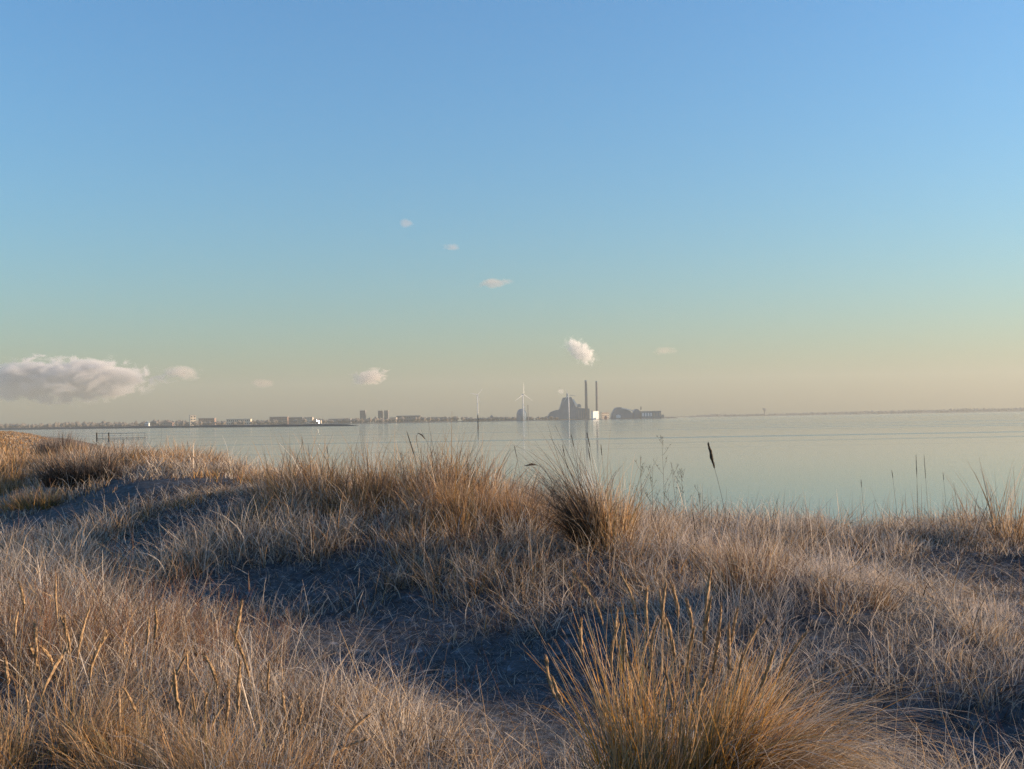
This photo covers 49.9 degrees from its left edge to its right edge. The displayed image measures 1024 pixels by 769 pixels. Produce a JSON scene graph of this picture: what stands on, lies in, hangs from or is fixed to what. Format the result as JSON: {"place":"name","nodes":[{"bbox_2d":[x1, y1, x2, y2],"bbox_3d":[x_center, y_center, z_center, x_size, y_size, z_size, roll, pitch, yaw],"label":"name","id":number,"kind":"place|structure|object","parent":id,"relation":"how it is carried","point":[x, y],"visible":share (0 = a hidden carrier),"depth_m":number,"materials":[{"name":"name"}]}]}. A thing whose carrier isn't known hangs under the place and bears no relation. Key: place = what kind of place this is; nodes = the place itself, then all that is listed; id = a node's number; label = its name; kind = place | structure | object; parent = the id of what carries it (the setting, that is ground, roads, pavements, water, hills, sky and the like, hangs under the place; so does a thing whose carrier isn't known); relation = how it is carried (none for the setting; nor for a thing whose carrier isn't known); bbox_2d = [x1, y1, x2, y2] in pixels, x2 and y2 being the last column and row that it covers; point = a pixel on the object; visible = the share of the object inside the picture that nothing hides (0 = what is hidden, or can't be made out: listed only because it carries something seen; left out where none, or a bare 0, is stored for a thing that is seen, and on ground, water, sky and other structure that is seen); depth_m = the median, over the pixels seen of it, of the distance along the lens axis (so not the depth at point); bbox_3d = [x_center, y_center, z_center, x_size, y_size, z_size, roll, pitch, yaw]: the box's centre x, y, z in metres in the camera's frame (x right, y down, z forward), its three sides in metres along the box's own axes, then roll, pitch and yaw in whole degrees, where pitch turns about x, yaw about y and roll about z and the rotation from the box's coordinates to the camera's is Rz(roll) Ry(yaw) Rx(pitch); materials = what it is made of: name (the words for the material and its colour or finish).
{"place":"outdoors","nodes":[
{"label":"outdoors","id":0,"kind":"place"},
{"bbox_2d":[196,417,675,425],"bbox_3d":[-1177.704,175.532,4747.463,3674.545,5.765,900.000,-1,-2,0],"label":"shore","id":1,"kind":"structure","parent":0,"point":[469,421],"depth_m":4408.16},
{"bbox_2d":[0,419,186,427],"bbox_3d":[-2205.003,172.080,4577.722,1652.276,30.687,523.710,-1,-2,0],"label":"wood","id":2,"kind":"object","parent":1,"relation":"on","point":[154,422],"visible":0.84,"depth_m":4419.71,"materials":[{"name":"green plant"}]},
{"bbox_2d":[161,421,173,425],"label":"apartment building","id":3,"kind":"structure","parent":1,"relation":"on","point":[167,423],"depth_m":4317.94,"materials":[{"name":"brick"}]},
{"bbox_2d":[189,415,195,425],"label":"apartment building","id":4,"kind":"structure","parent":1,"relation":"on","point":[192,418],"depth_m":4419.35,"materials":[{"name":"concrete"}]},
{"bbox_2d":[198,418,215,425],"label":"apartment building","id":5,"kind":"structure","parent":1,"relation":"on","point":[212,420],"depth_m":4478.20,"materials":[{"name":"brick"}]},
{"bbox_2d":[226,419,251,424],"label":"apartment building","id":6,"kind":"structure","parent":1,"relation":"on","point":[230,421],"depth_m":4468.04,"materials":[{"name":"grey concrete"}]},
{"bbox_2d":[269,417,288,423],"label":"apartment building","id":7,"kind":"structure","parent":1,"relation":"on","point":[284,420],"depth_m":4498.17,"materials":[{"name":"brick"}]},
{"bbox_2d":[288,417,302,423],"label":"apartment building","id":8,"kind":"structure","parent":1,"relation":"on","point":[291,419],"depth_m":4518.06,"materials":[{"name":"concrete"}]},
{"bbox_2d":[303,417,313,423],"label":"apartment building","id":9,"kind":"structure","parent":1,"relation":"on","point":[308,419],"depth_m":4488.02,"materials":[{"name":"grey concrete"}]},
{"bbox_2d":[157,416,471,425],"bbox_3d":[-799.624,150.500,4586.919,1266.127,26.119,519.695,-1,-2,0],"label":"wood","id":10,"kind":"object","parent":1,"relation":"on","point":[375,419],"visible":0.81,"depth_m":4396.00,"materials":[{"name":"green plant"}]},
{"bbox_2d":[328,418,351,422],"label":"apartment building","id":11,"kind":"structure","parent":1,"relation":"on","point":[334,420],"depth_m":4497.87,"materials":[{"name":"grey concrete"}]},
{"bbox_2d":[360,410,365,422],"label":"tower block","id":12,"kind":"structure","parent":1,"relation":"on","point":[363,414],"depth_m":4698.56,"materials":[{"name":"concrete"}]},
{"bbox_2d":[378,411,382,417],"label":"tower block","id":13,"kind":"structure","parent":1,"relation":"on","point":[380,413],"depth_m":4718.51,"materials":[{"name":"concrete"}]},
{"bbox_2d":[384,410,388,421],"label":"tower block","id":14,"kind":"structure","parent":1,"relation":"on","point":[386,414],"depth_m":4708.60,"materials":[{"name":"concrete"}]},
{"bbox_2d":[396,415,420,421],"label":"warehouse","id":15,"kind":"structure","parent":1,"relation":"on","point":[407,418],"depth_m":4557.97,"materials":[{"name":"concrete"}]},
{"bbox_2d":[465,416,557,420],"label":"wood","id":16,"kind":"object","parent":1,"relation":"on","point":[504,418],"visible":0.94,"depth_m":4397.88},
{"bbox_2d":[516,409,526,420],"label":"silo","id":17,"kind":"object","parent":1,"relation":"on","point":[519,415],"visible":0.9,"depth_m":4361.22,"materials":[{"name":"grey concrete"}]},
{"bbox_2d":[547,393,589,418],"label":"power plant","id":18,"kind":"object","parent":1,"relation":"on","point":[575,412],"visible":0.86,"depth_m":4418.27,"materials":[{"name":"grey concrete"}]},
{"bbox_2d":[585,380,587,418],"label":"chimney","id":19,"kind":"object","parent":1,"relation":"on","point":[586,408],"visible":1,"depth_m":4395.60,"materials":[{"name":"concrete"}]},
{"bbox_2d":[595,381,597,410],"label":"chimney","id":20,"kind":"object","parent":1,"relation":"on","point":[596,386],"visible":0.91,"depth_m":4396.74,"materials":[{"name":"concrete"}]},
{"bbox_2d":[600,412,608,418],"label":"office building","id":21,"kind":"structure","parent":1,"relation":"on","point":[602,414],"depth_m":4298.59,"materials":[{"name":"grey concrete"}]},
{"bbox_2d":[610,407,632,418],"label":"storage hall","id":22,"kind":"structure","parent":1,"relation":"on","point":[620,413],"depth_m":4418.18,"materials":[{"name":"grey paint"}]},
{"bbox_2d":[632,407,640,417],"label":"storage hall","id":23,"kind":"structure","parent":1,"relation":"on","point":[636,413],"depth_m":4418.38,"materials":[{"name":"concrete"}]},
{"bbox_2d":[640,411,652,417],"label":"warehouse","id":24,"kind":"structure","parent":1,"relation":"on","point":[646,414],"depth_m":4398.01,"materials":[{"name":"grey concrete"}]},
{"bbox_2d":[653,411,660,417],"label":"warehouse","id":25,"kind":"structure","parent":1,"relation":"on","point":[656,414],"depth_m":4407.97,"materials":[{"name":"grey concrete"}]},
{"bbox_2d":[0,436,1023,768],"bbox_3d":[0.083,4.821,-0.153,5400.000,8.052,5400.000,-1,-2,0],"label":"ground","id":26,"kind":"structure","parent":0,"point":[354,580],"depth_m":8.59,"materials":[{"name":"beige sand"}]},
{"bbox_2d":[0,479,77,510],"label":"marram tussock","id":27,"kind":"object","parent":26,"relation":"on","point":[24,502],"visible":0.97,"depth_m":20.10,"materials":[{"name":"brown plant"}]},
{"bbox_2d":[0,580,79,768],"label":"marram tussock","id":28,"kind":"object","parent":26,"relation":"on","point":[12,759],"visible":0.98,"depth_m":5.37,"materials":[{"name":"brown plant"}]},
{"bbox_2d":[0,555,83,686],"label":"twiggy shrub","id":29,"kind":"object","parent":26,"relation":"on","point":[45,625],"visible":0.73,"depth_m":7.11,"materials":[{"name":"brown plant"}]},
{"bbox_2d":[25,430,94,459],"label":"marram tussock","id":30,"kind":"object","parent":26,"relation":"on","point":[47,448],"visible":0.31,"depth_m":40.98,"materials":[{"name":"beige plant"}]},
{"bbox_2d":[0,543,144,681],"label":"twiggy shrub","id":31,"kind":"object","parent":26,"relation":"on","point":[56,621],"visible":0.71,"depth_m":7.29,"materials":[{"name":"plant"}]},
{"bbox_2d":[19,433,154,487],"bbox_3d":[-8.484,1.543,21.926,2.604,1.227,3.317,1,-2,-39],"label":"marram tussock","id":32,"kind":"object","parent":26,"relation":"on","point":[71,469],"visible":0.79,"depth_m":21.71,"materials":[{"name":"brown plant"}]},
{"bbox_2d":[0,574,210,768],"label":"marram tussock","id":33,"kind":"object","parent":26,"relation":"on","point":[92,662],"visible":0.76,"depth_m":5.58,"materials":[{"name":"brown plant"}]},
{"bbox_2d":[17,552,210,674],"bbox_3d":[-2.640,1.554,7.542,1.281,0.800,1.312,1,-2,-41],"label":"twiggy shrub","id":34,"kind":"object","parent":26,"relation":"on","point":[131,622],"visible":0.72,"depth_m":7.56,"materials":[{"name":"plant"}]},
{"bbox_2d":[6,604,281,768],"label":"marram tussock","id":35,"kind":"object","parent":26,"relation":"on","point":[103,765],"visible":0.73,"depth_m":5.20,"materials":[{"name":"beige plant"}]},
{"bbox_2d":[87,572,255,668],"bbox_3d":[-2.421,1.678,7.874,1.237,0.722,1.201,-1,-2,0],"label":"twiggy shrub","id":36,"kind":"object","parent":26,"relation":"on","point":[190,620],"visible":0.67,"depth_m":7.83,"materials":[{"name":"plant"}]},
{"bbox_2d":[165,436,244,467],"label":"marram tussock","id":37,"kind":"object","parent":26,"relation":"on","point":[217,457],"visible":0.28,"depth_m":26.02,"materials":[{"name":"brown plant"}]},
{"bbox_2d":[101,598,348,768],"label":"marram tussock","id":38,"kind":"object","parent":26,"relation":"on","point":[175,689],"visible":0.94,"depth_m":4.96,"materials":[{"name":"beige plant"}]},
{"bbox_2d":[157,600,304,669],"bbox_3d":[-2.044,1.857,8.137,1.106,0.500,1.107,-1,-2,0],"label":"twiggy shrub","id":39,"kind":"object","parent":26,"relation":"on","point":[256,635],"visible":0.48,"depth_m":8.19,"materials":[{"name":"brown plant"}]},
{"bbox_2d":[120,626,413,768],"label":"marram tussock","id":40,"kind":"object","parent":26,"relation":"on","point":[352,729],"visible":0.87,"depth_m":5.22,"materials":[{"name":"beige plant"}]},
{"bbox_2d":[236,455,337,485],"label":"marram tussock","id":41,"kind":"object","parent":26,"relation":"on","point":[272,471],"visible":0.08,"depth_m":19.02,"materials":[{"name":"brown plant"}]},
{"bbox_2d":[215,656,439,732],"bbox_3d":[-1.004,1.866,6.471,1.425,0.486,1.160,-1,-2,0],"label":"marram tussock","id":42,"kind":"object","parent":26,"relation":"on","point":[320,720],"visible":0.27,"depth_m":6.43,"materials":[{"name":"beige plant"}]},
{"bbox_2d":[267,450,395,489],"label":"marram tussock","id":43,"kind":"object","parent":26,"relation":"on","point":[338,471],"visible":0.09,"depth_m":16.55,"materials":[{"name":"beige plant"}]},
{"bbox_2d":[346,467,430,510],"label":"marram tussock","id":44,"kind":"object","parent":26,"relation":"on","point":[386,489],"visible":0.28,"depth_m":13.86,"materials":[{"name":"brown plant"}]},
{"bbox_2d":[305,665,494,768],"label":"marram tussock","id":45,"kind":"object","parent":26,"relation":"on","point":[410,729],"visible":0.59,"depth_m":5.99,"materials":[{"name":"beige plant"}]},
{"bbox_2d":[398,453,410,489],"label":"dead weed","id":46,"kind":"object","parent":26,"relation":"on","point":[403,469],"visible":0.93,"depth_m":13.57,"materials":[{"name":"brown plant"}]},
{"bbox_2d":[416,433,424,490],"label":"grass stalk","id":47,"kind":"object","parent":26,"relation":"on","point":[419,455],"depth_m":13.18,"materials":[{"name":"brown plant"}]},
{"bbox_2d":[394,462,477,516],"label":"marram tussock","id":48,"kind":"object","parent":26,"relation":"on","point":[435,495],"visible":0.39,"depth_m":13.31,"materials":[{"name":"beige plant"}]},
{"bbox_2d":[451,452,467,484],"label":"dead weed","id":49,"kind":"object","parent":26,"relation":"on","point":[463,467],"visible":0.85,"depth_m":13.58,"materials":[{"name":"brown plant"}]},
{"bbox_2d":[471,457,482,498],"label":"dead weed","id":50,"kind":"object","parent":26,"relation":"on","point":[480,471],"visible":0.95,"depth_m":13.60,"materials":[{"name":"brown plant"}]},
{"bbox_2d":[402,723,559,768],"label":"marram tussock","id":51,"kind":"object","parent":26,"relation":"on","point":[491,762],"visible":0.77,"depth_m":5.35,"materials":[{"name":"beige plant"}]},
{"bbox_2d":[0,431,1022,528],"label":"dune grass","id":52,"kind":"structure","parent":26,"relation":"on","point":[12,472],"depth_m":23.70,"materials":[{"name":"brown plant"}]},
{"bbox_2d":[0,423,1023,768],"bbox_3d":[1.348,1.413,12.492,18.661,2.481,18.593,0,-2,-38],"label":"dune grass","id":53,"kind":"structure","parent":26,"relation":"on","point":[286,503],"depth_m":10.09,"materials":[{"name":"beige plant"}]},
{"bbox_2d":[468,472,562,529],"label":"marram tussock","id":54,"kind":"object","parent":26,"relation":"on","point":[510,504],"visible":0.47,"depth_m":12.62,"materials":[{"name":"beige plant"}]},
{"bbox_2d":[475,423,667,560],"bbox_3d":[0.535,1.092,11.264,2.129,1.605,1.732,1,-2,-43],"label":"marram tussock","id":55,"kind":"object","parent":26,"relation":"on","point":[593,507],"visible":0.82,"depth_m":11.16,"materials":[{"name":"brown plant"}]},
{"bbox_2d":[629,455,647,498],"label":"dead weed","id":56,"kind":"object","parent":26,"relation":"on","point":[641,475],"visible":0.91,"depth_m":12.78,"materials":[{"name":"brown plant"}]},
{"bbox_2d":[642,466,659,505],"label":"dead weed","id":57,"kind":"object","parent":26,"relation":"on","point":[651,486],"visible":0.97,"depth_m":12.96,"materials":[{"name":"brown plant"}]},
{"bbox_2d":[615,494,706,552],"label":"marram tussock","id":58,"kind":"object","parent":26,"relation":"on","point":[659,527],"visible":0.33,"depth_m":11.97,"materials":[{"name":"beige plant"}]},
{"bbox_2d":[653,435,673,500],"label":"dead weed","id":59,"kind":"object","parent":26,"relation":"on","point":[663,469],"visible":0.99,"depth_m":12.98,"materials":[{"name":"brown plant"}]},
{"bbox_2d":[663,464,683,534],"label":"dead weed","id":60,"kind":"object","parent":26,"relation":"on","point":[674,492],"visible":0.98,"depth_m":13.06,"materials":[{"name":"brown plant"}]},
{"bbox_2d":[675,469,691,526],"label":"dead weed","id":61,"kind":"object","parent":26,"relation":"on","point":[682,492],"visible":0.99,"depth_m":13.16,"materials":[{"name":"brown plant"}]},
{"bbox_2d":[693,486,706,529],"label":"dead weed","id":62,"kind":"object","parent":26,"relation":"on","point":[700,508],"visible":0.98,"depth_m":13.26,"materials":[{"name":"brown plant"}]},
{"bbox_2d":[707,442,732,602],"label":"grass stalk","id":63,"kind":"object","parent":26,"relation":"on","point":[711,454],"depth_m":8.58,"materials":[{"name":"brown plant"}]},
{"bbox_2d":[490,568,995,768],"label":"marram tussock","id":64,"kind":"object","parent":26,"relation":"on","point":[724,746],"visible":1,"depth_m":4.43,"materials":[{"name":"beige plant"}]},
{"bbox_2d":[682,517,849,599],"bbox_3d":[1.963,1.359,8.813,1.410,0.615,1.742,-2,-2,20],"label":"marram tussock","id":65,"kind":"object","parent":26,"relation":"on","point":[736,576],"visible":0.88,"depth_m":8.78,"materials":[{"name":"beige plant"}]},
{"bbox_2d":[769,554,931,617],"bbox_3d":[2.576,1.510,8.326,1.310,0.434,1.112,-3,-2,41],"label":"marram tussock","id":66,"kind":"object","parent":26,"relation":"on","point":[879,595],"visible":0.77,"depth_m":8.30,"materials":[{"name":"beige plant"}]},
{"bbox_2d":[895,516,974,542],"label":"marram tussock","id":67,"kind":"object","parent":26,"relation":"on","point":[952,530],"visible":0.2,"depth_m":14.19,"materials":[{"name":"beige plant"}]},
{"bbox_2d":[914,594,1023,650],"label":"marram tussock","id":68,"kind":"object","parent":26,"relation":"on","point":[983,633],"visible":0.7,"depth_m":8.06,"materials":[{"name":"beige plant"}]},
{"bbox_2d":[931,458,1023,550],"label":"marram tussock","id":69,"kind":"object","parent":26,"relation":"on","point":[1010,519],"visible":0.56,"depth_m":13.99,"materials":[{"name":"beige plant"}]},
{"bbox_2d":[0,412,1023,527],"bbox_3d":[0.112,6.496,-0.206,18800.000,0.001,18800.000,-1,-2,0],"label":"water","id":70,"kind":"structure","parent":0,"point":[818,458],"depth_m":208.72,"materials":[{"name":"blue liquid"}]},
{"bbox_2d":[96,433,147,438],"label":"jetty","id":71,"kind":"object","parent":70,"relation":"in","point":[118,433],"visible":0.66,"depth_m":558.41,"materials":[{"name":"wood"}]},
{"bbox_2d":[0,424,358,429],"bbox_3d":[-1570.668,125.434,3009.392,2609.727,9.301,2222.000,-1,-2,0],"label":"breakwater","id":72,"kind":"object","parent":70,"relation":"in","point":[108,427],"visible":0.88,"depth_m":2812.48,"materials":[{"name":"grey stone"}]},
{"bbox_2d":[470,391,480,420],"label":"wind turbine","id":73,"kind":"object","parent":70,"relation":"on","point":[477,403],"visible":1,"depth_m":4296.85,"materials":[{"name":"paint"}]},
{"bbox_2d":[515,394,529,420],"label":"wind turbine","id":74,"kind":"object","parent":70,"relation":"on","point":[523,406],"visible":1,"depth_m":4306.84,"materials":[{"name":"paint"}]},
{"bbox_2d":[565,389,574,419],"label":"wind turbine","id":75,"kind":"object","parent":70,"relation":"on","point":[568,404],"visible":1,"depth_m":4326.68,"materials":[{"name":"paint"}]},
{"bbox_2d":[0,0,1023,427],"label":"sky","id":76,"kind":"structure","parent":0,"point":[222,210],"materials":[{"name":"blue"}]},
{"bbox_2d":[591,411,598,418],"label":"warehouse","id":77,"kind":"structure","parent":0,"point":[594,414],"depth_m":4277.52,"materials":[{"name":"white paint"}]},
{"bbox_2d":[671,407,1023,416],"bbox_3d":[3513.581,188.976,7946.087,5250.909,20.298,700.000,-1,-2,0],"label":"shore","id":78,"kind":"structure","parent":0,"point":[866,413],"depth_m":7658.52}
]}

